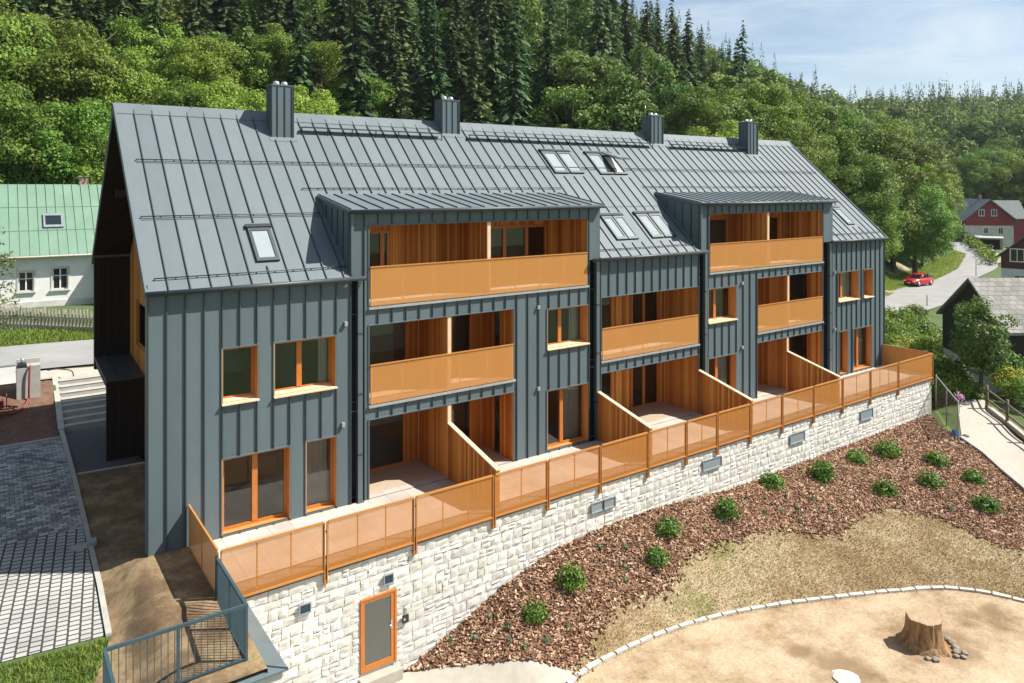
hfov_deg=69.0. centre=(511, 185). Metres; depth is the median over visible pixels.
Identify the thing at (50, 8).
conifer
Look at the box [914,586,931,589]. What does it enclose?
edging stone
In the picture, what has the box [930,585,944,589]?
edging stone
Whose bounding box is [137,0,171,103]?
conifer
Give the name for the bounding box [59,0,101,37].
conifer
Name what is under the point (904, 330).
garden bush
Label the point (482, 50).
conifer
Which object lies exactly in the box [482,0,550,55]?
broadleaf tree
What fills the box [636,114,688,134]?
broadleaf tree
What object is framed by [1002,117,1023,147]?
broadleaf tree
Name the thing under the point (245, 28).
conifer
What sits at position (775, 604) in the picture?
edging stone
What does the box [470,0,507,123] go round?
conifer
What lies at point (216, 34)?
broadleaf tree
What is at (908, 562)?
dry grass
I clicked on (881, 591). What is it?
edging stone
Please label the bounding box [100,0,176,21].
broadleaf tree
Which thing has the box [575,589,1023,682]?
sandy yard
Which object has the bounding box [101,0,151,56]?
conifer
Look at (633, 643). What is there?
edging stone
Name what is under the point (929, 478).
shrub
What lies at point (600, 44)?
conifer
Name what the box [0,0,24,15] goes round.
broadleaf tree
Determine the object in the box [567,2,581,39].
conifer
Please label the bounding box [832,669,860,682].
flat stone
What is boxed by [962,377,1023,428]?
rail fence
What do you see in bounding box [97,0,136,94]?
conifer
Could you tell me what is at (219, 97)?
broadleaf tree
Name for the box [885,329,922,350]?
garden bush
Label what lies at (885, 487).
shrub
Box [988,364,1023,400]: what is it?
garden bush
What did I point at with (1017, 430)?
path border
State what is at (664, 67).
broadleaf tree
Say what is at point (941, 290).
road
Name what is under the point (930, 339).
garden bush
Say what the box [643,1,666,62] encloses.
conifer
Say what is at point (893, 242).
broadleaf tree
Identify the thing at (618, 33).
conifer
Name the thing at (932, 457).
shrub
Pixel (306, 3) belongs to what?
broadleaf tree
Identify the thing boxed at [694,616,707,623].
edging stone
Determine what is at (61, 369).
bent pipe
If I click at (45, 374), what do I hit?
pavement
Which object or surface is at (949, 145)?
broadleaf tree
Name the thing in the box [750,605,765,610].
edging stone
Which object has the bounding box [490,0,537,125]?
conifer
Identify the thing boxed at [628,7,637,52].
conifer
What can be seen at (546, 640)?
seedling
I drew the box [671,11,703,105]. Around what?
conifer
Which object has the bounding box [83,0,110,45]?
conifer
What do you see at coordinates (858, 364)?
window
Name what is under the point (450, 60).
conifer
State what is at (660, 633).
edging stone
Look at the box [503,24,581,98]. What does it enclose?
broadleaf tree
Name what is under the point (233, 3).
conifer
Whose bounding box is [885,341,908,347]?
garden bush
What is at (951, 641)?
field stone
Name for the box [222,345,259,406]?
window
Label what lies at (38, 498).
dark paving yard
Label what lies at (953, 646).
field stone
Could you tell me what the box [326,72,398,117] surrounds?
broadleaf tree
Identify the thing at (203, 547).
terrace railing
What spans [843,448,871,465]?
shrub
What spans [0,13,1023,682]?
ground
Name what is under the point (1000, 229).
window
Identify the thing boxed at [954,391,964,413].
hydrangea
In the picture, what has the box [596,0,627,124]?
conifer
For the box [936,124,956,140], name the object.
broadleaf tree
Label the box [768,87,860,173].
broadleaf tree
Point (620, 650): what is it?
edging stone
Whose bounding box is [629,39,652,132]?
conifer
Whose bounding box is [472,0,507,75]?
conifer
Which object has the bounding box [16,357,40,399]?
pump box
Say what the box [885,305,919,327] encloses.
garden bush
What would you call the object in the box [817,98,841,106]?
broadleaf tree
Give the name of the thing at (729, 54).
conifer
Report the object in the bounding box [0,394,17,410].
site trailer
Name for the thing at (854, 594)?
edging stone
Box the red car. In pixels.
[903,273,933,286]
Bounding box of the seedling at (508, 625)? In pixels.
[504,622,510,628]
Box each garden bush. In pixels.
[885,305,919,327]
[885,316,903,336]
[885,321,928,351]
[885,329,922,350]
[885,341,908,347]
[887,337,926,351]
[900,302,932,323]
[903,316,941,338]
[913,329,942,355]
[926,350,958,386]
[930,351,974,391]
[931,369,974,404]
[932,392,955,408]
[950,375,989,400]
[986,350,1023,390]
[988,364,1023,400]
[998,375,1023,406]
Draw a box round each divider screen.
[448,422,500,508]
[598,391,652,461]
[698,369,753,429]
[787,351,839,402]
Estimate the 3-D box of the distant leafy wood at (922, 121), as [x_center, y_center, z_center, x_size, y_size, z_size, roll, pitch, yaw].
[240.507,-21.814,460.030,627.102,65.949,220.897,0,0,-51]
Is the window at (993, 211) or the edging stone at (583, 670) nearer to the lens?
the edging stone at (583, 670)
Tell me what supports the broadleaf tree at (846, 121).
on the ground at (952, 409)
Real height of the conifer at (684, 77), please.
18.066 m
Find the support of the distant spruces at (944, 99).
on the ground at (952, 409)
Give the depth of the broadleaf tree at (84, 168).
56.74 m
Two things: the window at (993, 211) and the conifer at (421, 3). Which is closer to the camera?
the conifer at (421, 3)
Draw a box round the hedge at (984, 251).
[956,231,1000,265]
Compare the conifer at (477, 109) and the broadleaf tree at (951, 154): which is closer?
the conifer at (477, 109)
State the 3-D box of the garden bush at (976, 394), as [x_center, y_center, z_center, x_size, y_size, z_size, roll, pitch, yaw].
[24.998,11.500,40.936,2.093,2.293,2.240,0,0,10]
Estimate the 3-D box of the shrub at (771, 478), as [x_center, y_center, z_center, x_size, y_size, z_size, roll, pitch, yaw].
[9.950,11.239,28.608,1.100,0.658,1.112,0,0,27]
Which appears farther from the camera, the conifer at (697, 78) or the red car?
the conifer at (697, 78)
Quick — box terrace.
[213,365,930,598]
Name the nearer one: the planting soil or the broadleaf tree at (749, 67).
the planting soil
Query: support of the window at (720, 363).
in the apartment building
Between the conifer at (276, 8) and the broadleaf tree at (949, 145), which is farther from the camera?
the broadleaf tree at (949, 145)
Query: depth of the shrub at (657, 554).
23.37 m
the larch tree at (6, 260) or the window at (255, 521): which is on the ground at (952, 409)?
the larch tree at (6, 260)
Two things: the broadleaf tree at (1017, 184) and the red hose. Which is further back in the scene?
the broadleaf tree at (1017, 184)
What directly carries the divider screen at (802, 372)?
on the terrace
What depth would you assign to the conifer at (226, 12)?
96.54 m
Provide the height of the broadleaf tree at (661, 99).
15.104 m
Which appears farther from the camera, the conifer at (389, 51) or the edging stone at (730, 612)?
the conifer at (389, 51)
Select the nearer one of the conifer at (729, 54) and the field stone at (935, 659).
the field stone at (935, 659)
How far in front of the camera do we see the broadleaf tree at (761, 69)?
216.72 m
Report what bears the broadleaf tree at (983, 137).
on the ground at (952, 409)
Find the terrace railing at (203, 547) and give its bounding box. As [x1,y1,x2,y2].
[188,344,933,597]
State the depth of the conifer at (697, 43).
182.49 m
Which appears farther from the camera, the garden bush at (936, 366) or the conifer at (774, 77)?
the conifer at (774, 77)
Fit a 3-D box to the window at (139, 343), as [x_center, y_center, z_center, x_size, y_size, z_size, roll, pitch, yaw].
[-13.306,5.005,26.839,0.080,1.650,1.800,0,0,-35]
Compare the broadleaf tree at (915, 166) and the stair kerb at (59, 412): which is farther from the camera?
the broadleaf tree at (915, 166)
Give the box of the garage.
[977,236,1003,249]
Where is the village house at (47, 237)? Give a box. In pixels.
[0,176,101,308]
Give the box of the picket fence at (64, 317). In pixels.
[0,303,93,331]
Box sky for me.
[592,0,1023,102]
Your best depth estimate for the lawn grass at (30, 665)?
15.26 m
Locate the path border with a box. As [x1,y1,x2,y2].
[968,399,1023,439]
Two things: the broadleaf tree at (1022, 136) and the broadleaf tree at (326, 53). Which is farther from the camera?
the broadleaf tree at (1022, 136)
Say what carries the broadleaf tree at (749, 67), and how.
on the ground at (952, 409)
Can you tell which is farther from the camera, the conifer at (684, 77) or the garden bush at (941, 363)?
the conifer at (684, 77)
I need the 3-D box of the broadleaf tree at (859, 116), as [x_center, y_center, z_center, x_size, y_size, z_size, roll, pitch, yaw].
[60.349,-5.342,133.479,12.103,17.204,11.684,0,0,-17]
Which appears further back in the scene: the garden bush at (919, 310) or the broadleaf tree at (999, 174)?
the broadleaf tree at (999, 174)
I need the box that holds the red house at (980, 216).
[952,195,1023,245]
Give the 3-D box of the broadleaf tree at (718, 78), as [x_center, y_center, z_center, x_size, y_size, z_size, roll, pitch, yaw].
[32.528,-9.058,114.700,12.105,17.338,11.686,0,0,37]
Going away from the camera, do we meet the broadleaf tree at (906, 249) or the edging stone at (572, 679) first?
the edging stone at (572, 679)
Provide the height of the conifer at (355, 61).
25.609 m
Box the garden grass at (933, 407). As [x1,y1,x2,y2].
[926,329,945,409]
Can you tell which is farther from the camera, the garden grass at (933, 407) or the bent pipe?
the garden grass at (933, 407)
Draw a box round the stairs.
[58,373,105,433]
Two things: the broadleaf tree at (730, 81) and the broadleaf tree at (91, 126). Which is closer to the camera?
the broadleaf tree at (91, 126)
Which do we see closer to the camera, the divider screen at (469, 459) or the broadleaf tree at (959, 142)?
the divider screen at (469, 459)
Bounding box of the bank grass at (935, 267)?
[885,250,965,290]
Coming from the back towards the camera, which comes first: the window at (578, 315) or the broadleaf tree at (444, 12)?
the broadleaf tree at (444, 12)
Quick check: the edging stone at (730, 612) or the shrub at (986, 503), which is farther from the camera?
the shrub at (986, 503)
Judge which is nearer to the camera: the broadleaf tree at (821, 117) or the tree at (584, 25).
the broadleaf tree at (821, 117)
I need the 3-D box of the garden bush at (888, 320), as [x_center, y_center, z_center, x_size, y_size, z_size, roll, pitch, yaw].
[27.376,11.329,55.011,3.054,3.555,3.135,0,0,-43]
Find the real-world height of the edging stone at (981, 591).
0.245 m
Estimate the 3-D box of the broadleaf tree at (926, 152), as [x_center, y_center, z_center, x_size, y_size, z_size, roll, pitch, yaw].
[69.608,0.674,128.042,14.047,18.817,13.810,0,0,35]
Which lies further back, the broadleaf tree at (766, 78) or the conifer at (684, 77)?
the broadleaf tree at (766, 78)
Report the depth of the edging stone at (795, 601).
23.07 m
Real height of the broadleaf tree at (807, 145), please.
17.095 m
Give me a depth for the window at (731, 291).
32.32 m
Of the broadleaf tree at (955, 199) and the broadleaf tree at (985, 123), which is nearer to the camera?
the broadleaf tree at (955, 199)
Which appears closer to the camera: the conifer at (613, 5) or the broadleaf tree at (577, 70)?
the broadleaf tree at (577, 70)
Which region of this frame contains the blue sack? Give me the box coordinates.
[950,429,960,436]
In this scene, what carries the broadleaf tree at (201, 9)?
on the ground at (952, 409)
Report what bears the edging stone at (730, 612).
on the ground at (952, 409)
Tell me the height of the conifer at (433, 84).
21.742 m
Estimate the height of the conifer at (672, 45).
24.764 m
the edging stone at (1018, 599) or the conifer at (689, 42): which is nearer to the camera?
the edging stone at (1018, 599)
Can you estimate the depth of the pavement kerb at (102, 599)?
21.93 m
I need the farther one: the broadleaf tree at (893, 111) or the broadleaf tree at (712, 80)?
the broadleaf tree at (893, 111)
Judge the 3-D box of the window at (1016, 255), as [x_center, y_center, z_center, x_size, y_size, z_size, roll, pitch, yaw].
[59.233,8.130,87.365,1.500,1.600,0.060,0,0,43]
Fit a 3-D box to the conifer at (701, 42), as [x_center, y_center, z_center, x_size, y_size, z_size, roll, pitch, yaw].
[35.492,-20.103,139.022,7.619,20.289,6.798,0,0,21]
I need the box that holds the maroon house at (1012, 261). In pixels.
[995,237,1023,277]
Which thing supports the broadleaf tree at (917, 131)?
on the ground at (952, 409)
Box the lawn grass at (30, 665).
[0,638,108,682]
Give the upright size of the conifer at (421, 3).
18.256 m
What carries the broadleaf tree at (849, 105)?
on the ground at (952, 409)
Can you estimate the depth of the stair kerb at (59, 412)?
29.66 m
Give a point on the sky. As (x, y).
(874, 45)
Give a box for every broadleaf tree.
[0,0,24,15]
[0,0,131,134]
[0,13,72,122]
[0,80,86,183]
[0,97,110,183]
[51,36,169,137]
[54,132,108,183]
[76,98,145,176]
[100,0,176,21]
[105,14,201,100]
[111,0,203,53]
[132,75,213,107]
[152,35,253,108]
[181,0,241,31]
[182,81,265,110]
[204,30,223,86]
[212,22,298,98]
[232,0,319,36]
[256,84,347,115]
[274,39,348,103]
[283,0,345,41]
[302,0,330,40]
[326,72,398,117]
[348,0,419,30]
[429,7,481,61]
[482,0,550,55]
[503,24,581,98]
[527,84,581,126]
[527,84,614,130]
[533,48,630,129]
[559,63,657,131]
[582,42,622,70]
[599,85,625,127]
[606,10,640,39]
[616,42,677,108]
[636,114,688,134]
[646,81,712,130]
[660,84,756,136]
[664,102,707,131]
[685,76,769,119]
[689,119,767,139]
[690,44,719,59]
[692,71,761,117]
[693,46,715,59]
[694,77,728,97]
[696,59,733,84]
[711,80,809,142]
[723,59,762,78]
[750,69,795,99]
[758,67,776,75]
[758,116,840,181]
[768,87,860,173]
[783,82,825,110]
[808,102,892,192]
[812,93,838,103]
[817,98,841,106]
[825,141,904,236]
[839,123,925,241]
[841,109,878,129]
[842,102,867,124]
[844,183,909,259]
[866,109,926,160]
[883,107,911,124]
[885,220,925,272]
[890,164,946,267]
[892,177,965,273]
[897,137,963,194]
[912,128,923,140]
[917,162,968,233]
[924,115,944,132]
[930,130,952,149]
[933,148,954,161]
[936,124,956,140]
[940,144,956,160]
[946,151,994,199]
[953,121,991,149]
[953,138,978,156]
[960,116,992,145]
[962,147,1018,196]
[974,136,1023,181]
[980,152,1023,204]
[989,133,1015,149]
[993,163,1023,208]
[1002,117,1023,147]
[1017,135,1023,154]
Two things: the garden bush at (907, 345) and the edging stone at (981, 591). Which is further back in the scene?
the garden bush at (907, 345)
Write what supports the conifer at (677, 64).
on the ground at (952, 409)
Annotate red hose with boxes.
[0,365,30,414]
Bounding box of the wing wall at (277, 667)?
[232,605,288,682]
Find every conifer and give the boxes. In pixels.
[4,0,37,13]
[12,0,72,47]
[29,0,80,99]
[57,0,86,19]
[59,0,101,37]
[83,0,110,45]
[86,0,108,20]
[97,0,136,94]
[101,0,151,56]
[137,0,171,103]
[180,0,215,89]
[201,0,250,49]
[219,0,244,40]
[232,1,263,105]
[256,0,279,87]
[258,0,293,37]
[265,0,287,32]
[279,0,326,83]
[283,5,315,101]
[303,9,330,97]
[305,0,324,70]
[316,0,350,72]
[316,0,361,87]
[330,0,383,117]
[348,0,373,99]
[364,0,387,71]
[364,0,404,91]
[374,0,428,113]
[375,5,408,117]
[380,29,416,119]
[389,0,421,55]
[402,10,428,119]
[409,0,443,107]
[410,0,454,120]
[414,0,441,42]
[418,1,424,53]
[435,0,468,25]
[438,0,467,91]
[438,0,467,121]
[439,0,471,104]
[460,24,494,123]
[462,0,477,25]
[464,14,484,116]
[466,0,482,63]
[466,0,502,65]
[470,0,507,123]
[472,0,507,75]
[481,0,528,114]
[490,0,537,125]
[496,0,539,121]
[520,14,541,96]
[526,4,567,127]
[528,0,565,106]
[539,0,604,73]
[561,0,570,18]
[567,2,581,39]
[583,0,618,127]
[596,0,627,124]
[602,0,628,55]
[611,2,630,68]
[617,0,637,68]
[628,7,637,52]
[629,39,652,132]
[630,0,639,54]
[632,1,660,108]
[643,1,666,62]
[652,6,671,113]
[653,0,666,54]
[661,0,683,80]
[665,31,687,115]
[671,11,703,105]
[675,9,703,94]
[678,52,693,88]
[694,24,708,72]
[694,30,699,61]
[709,47,722,77]
[719,41,725,64]
[725,38,732,65]
[729,39,746,97]
[734,20,755,79]
[768,69,778,90]
[787,73,793,99]
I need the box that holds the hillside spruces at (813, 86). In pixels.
[620,6,1010,143]
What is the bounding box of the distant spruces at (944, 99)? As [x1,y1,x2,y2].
[809,76,1023,179]
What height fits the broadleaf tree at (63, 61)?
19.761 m
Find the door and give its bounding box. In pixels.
[360,588,396,674]
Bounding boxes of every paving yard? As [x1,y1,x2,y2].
[0,439,82,544]
[0,527,104,661]
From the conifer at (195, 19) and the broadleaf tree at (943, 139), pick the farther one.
the broadleaf tree at (943, 139)
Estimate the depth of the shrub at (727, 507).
25.96 m
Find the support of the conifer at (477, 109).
on the ground at (952, 409)
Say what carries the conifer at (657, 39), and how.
on the ground at (952, 409)
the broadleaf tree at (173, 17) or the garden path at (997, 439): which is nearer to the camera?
the garden path at (997, 439)
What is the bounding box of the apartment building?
[91,81,888,556]
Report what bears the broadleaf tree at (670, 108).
on the ground at (952, 409)
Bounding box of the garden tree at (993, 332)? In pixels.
[933,294,1019,397]
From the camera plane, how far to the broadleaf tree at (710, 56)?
195.87 m
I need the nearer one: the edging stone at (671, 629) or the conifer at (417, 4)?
the edging stone at (671, 629)
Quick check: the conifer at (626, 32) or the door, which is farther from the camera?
the conifer at (626, 32)
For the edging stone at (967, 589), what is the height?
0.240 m
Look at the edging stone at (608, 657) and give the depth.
20.35 m
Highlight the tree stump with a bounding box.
[896,606,951,657]
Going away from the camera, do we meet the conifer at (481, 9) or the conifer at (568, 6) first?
the conifer at (481, 9)
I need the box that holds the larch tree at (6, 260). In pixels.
[0,218,39,333]
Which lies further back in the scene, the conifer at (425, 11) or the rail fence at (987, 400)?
the conifer at (425, 11)
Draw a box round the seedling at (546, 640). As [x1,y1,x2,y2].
[541,635,550,643]
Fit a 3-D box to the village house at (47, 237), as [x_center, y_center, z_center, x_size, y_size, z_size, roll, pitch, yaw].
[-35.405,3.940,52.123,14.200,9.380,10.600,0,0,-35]
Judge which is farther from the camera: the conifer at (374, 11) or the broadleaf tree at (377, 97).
the conifer at (374, 11)
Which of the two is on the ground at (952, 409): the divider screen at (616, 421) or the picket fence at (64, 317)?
the picket fence at (64, 317)
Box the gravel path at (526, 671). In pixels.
[395,660,572,682]
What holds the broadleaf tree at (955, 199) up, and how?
on the ground at (952, 409)
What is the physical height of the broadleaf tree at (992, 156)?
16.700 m
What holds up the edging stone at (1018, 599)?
on the ground at (952, 409)
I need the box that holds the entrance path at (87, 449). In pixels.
[65,428,142,473]
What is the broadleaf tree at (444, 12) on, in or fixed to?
on the ground at (952, 409)
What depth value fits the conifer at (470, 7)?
118.57 m
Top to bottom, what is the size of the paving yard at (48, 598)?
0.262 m
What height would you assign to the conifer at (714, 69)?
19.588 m
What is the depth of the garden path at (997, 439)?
34.72 m
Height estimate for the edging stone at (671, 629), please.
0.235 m
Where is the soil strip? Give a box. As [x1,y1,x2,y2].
[76,462,267,682]
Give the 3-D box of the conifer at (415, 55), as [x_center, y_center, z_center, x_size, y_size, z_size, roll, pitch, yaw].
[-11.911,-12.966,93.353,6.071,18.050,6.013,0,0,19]
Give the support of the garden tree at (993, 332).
on the ground at (952, 409)
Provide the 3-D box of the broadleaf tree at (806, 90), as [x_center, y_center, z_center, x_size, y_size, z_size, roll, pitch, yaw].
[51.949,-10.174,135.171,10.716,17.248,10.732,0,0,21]
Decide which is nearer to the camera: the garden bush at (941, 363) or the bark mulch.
the bark mulch
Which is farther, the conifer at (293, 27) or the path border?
the conifer at (293, 27)
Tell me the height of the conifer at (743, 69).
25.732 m
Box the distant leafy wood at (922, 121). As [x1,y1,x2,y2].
[844,92,1023,206]
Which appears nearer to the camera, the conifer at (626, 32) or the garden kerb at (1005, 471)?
the garden kerb at (1005, 471)
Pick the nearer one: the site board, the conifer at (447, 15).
the site board
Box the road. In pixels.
[0,237,1000,368]
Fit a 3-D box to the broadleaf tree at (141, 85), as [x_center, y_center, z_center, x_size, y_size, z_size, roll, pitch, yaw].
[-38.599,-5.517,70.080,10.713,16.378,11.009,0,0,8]
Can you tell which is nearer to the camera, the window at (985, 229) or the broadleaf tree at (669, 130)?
the broadleaf tree at (669, 130)
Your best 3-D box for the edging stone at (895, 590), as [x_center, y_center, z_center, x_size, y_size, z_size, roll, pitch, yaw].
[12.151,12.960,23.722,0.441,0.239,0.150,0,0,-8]
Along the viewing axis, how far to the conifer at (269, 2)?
100.39 m
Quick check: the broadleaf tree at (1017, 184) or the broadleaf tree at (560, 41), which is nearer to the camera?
the broadleaf tree at (560, 41)
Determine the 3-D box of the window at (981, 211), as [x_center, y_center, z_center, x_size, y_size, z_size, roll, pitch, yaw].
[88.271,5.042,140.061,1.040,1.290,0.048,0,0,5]
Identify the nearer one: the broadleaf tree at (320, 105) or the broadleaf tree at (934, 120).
the broadleaf tree at (320, 105)
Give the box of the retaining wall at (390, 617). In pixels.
[245,380,931,682]
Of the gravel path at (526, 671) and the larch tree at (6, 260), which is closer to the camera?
the gravel path at (526, 671)
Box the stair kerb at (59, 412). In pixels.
[52,376,64,431]
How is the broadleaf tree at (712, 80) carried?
on the ground at (952, 409)
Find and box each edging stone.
[566,675,576,682]
[574,667,587,675]
[585,658,601,669]
[600,652,615,661]
[614,645,627,654]
[627,640,640,647]
[640,634,653,642]
[653,629,665,636]
[665,625,679,632]
[678,620,693,627]
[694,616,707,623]
[706,612,721,619]
[721,610,736,615]
[736,607,750,613]
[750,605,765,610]
[765,602,779,607]
[779,600,791,605]
[792,599,806,603]
[806,597,820,601]
[820,596,834,600]
[834,593,848,598]
[848,592,864,596]
[863,591,875,595]
[875,589,887,593]
[886,588,900,592]
[900,587,915,591]
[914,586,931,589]
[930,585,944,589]
[944,585,958,590]
[959,587,974,592]
[976,589,990,594]
[992,591,1010,598]
[1013,596,1023,602]
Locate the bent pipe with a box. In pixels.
[47,368,73,375]
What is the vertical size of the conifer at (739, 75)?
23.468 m
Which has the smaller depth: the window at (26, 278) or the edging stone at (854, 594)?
the edging stone at (854, 594)
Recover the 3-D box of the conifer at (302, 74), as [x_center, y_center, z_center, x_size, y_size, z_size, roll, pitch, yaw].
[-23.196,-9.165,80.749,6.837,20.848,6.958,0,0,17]
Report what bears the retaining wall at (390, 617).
on the ground at (952, 409)
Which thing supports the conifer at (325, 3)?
on the ground at (952, 409)
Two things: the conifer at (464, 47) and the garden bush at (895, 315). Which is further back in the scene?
the conifer at (464, 47)
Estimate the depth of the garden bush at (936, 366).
41.92 m
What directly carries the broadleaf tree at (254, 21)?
on the ground at (952, 409)
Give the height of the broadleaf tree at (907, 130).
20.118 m
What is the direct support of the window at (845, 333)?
in the apartment building
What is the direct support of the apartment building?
on the ground at (952, 409)
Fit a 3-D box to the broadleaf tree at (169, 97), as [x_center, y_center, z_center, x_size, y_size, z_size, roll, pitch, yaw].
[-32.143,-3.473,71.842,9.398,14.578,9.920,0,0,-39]
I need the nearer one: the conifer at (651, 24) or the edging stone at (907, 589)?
the edging stone at (907, 589)
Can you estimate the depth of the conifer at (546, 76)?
92.74 m
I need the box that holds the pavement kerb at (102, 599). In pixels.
[0,430,144,636]
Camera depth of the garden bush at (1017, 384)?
39.21 m
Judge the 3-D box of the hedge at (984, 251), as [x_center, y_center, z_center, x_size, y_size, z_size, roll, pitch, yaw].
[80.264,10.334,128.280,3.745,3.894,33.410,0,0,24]
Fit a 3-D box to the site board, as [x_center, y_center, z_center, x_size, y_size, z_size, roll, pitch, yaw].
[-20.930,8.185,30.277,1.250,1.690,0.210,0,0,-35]
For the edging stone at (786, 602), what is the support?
on the ground at (952, 409)
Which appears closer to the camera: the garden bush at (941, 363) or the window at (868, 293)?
the window at (868, 293)
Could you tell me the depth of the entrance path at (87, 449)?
26.31 m
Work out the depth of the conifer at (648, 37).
112.85 m
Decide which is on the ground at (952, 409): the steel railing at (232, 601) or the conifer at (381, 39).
the conifer at (381, 39)
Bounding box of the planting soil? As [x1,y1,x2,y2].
[0,380,58,445]
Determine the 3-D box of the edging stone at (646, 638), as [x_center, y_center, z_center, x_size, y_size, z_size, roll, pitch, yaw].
[3.828,12.963,21.204,0.462,0.235,0.150,0,0,-31]
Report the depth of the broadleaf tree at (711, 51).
200.36 m
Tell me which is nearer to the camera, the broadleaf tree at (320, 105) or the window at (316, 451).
the window at (316, 451)
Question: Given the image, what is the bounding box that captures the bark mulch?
[406,413,1023,681]
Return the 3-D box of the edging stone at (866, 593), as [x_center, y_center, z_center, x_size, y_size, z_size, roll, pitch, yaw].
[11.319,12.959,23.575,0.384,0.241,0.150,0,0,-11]
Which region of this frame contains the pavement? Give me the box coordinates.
[0,367,98,384]
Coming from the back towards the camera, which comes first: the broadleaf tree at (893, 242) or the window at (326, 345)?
the broadleaf tree at (893, 242)
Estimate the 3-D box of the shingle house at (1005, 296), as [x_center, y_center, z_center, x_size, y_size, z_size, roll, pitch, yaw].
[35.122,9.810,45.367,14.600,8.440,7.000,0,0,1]
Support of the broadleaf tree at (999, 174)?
on the ground at (952, 409)
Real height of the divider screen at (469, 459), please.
1.800 m
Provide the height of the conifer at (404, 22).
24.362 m
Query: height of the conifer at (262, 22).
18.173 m
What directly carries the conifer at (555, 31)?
on the ground at (952, 409)
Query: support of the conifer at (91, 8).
on the ground at (952, 409)
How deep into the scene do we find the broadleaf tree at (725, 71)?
127.82 m
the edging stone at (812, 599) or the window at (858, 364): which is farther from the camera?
the window at (858, 364)
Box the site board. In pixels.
[0,364,15,384]
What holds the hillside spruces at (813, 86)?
on the ground at (952, 409)
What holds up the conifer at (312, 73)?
on the ground at (952, 409)
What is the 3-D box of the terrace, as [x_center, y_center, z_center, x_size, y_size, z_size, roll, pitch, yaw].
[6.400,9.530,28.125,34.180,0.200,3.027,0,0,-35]
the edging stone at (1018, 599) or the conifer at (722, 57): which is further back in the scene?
the conifer at (722, 57)
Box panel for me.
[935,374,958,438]
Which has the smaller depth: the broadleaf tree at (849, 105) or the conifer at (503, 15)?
the conifer at (503, 15)
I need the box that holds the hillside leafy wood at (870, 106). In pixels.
[582,6,1018,135]
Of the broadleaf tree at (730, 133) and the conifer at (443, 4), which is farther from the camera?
the conifer at (443, 4)
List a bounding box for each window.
[16,270,35,293]
[50,266,70,290]
[137,300,144,350]
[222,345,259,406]
[222,446,289,535]
[274,336,337,398]
[306,436,336,513]
[547,305,589,350]
[548,383,587,449]
[708,286,737,323]
[712,354,735,388]
[838,270,859,302]
[840,331,847,373]
[854,326,871,370]
[863,269,874,297]
[979,209,984,215]
[983,227,988,233]
[991,209,996,215]
[998,227,1003,233]
[1010,248,1023,262]
[1014,275,1023,277]
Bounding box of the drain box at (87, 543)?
[70,537,96,551]
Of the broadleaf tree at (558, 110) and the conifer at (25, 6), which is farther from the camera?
the broadleaf tree at (558, 110)
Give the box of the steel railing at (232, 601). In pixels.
[103,556,247,682]
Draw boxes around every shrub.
[520,599,550,624]
[556,558,586,592]
[643,544,671,567]
[655,515,685,538]
[710,496,741,520]
[759,469,784,490]
[806,457,836,483]
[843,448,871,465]
[871,437,903,457]
[871,477,898,497]
[913,470,946,489]
[921,449,949,467]
[959,468,987,485]
[970,492,1001,513]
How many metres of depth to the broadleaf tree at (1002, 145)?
188.83 m
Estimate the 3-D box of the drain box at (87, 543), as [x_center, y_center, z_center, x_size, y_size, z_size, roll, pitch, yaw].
[-11.489,9.740,19.982,0.600,0.380,0.300,0,0,-35]
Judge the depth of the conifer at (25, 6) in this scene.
81.05 m
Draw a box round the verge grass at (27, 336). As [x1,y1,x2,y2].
[0,324,93,346]
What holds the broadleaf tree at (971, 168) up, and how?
on the ground at (952, 409)
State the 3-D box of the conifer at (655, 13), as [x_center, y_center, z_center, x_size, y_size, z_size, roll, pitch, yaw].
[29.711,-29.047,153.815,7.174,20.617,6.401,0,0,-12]
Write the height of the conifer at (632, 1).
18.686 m
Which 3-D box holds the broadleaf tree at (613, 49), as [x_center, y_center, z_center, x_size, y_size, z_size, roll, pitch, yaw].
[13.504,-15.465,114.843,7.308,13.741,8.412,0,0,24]
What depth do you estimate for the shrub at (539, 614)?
20.82 m
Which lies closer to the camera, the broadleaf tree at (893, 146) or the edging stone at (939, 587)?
the edging stone at (939, 587)
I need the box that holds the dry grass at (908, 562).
[572,507,1023,682]
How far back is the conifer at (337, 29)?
93.96 m
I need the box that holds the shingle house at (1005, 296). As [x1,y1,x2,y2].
[936,278,1023,393]
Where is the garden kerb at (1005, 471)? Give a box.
[960,436,1023,489]
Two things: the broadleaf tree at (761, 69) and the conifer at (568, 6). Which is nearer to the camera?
the conifer at (568, 6)
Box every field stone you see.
[932,656,939,662]
[948,639,956,644]
[951,644,960,649]
[952,648,960,654]
[961,650,968,655]
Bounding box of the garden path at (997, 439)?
[959,398,1023,482]
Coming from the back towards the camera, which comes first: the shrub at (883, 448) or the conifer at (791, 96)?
the conifer at (791, 96)

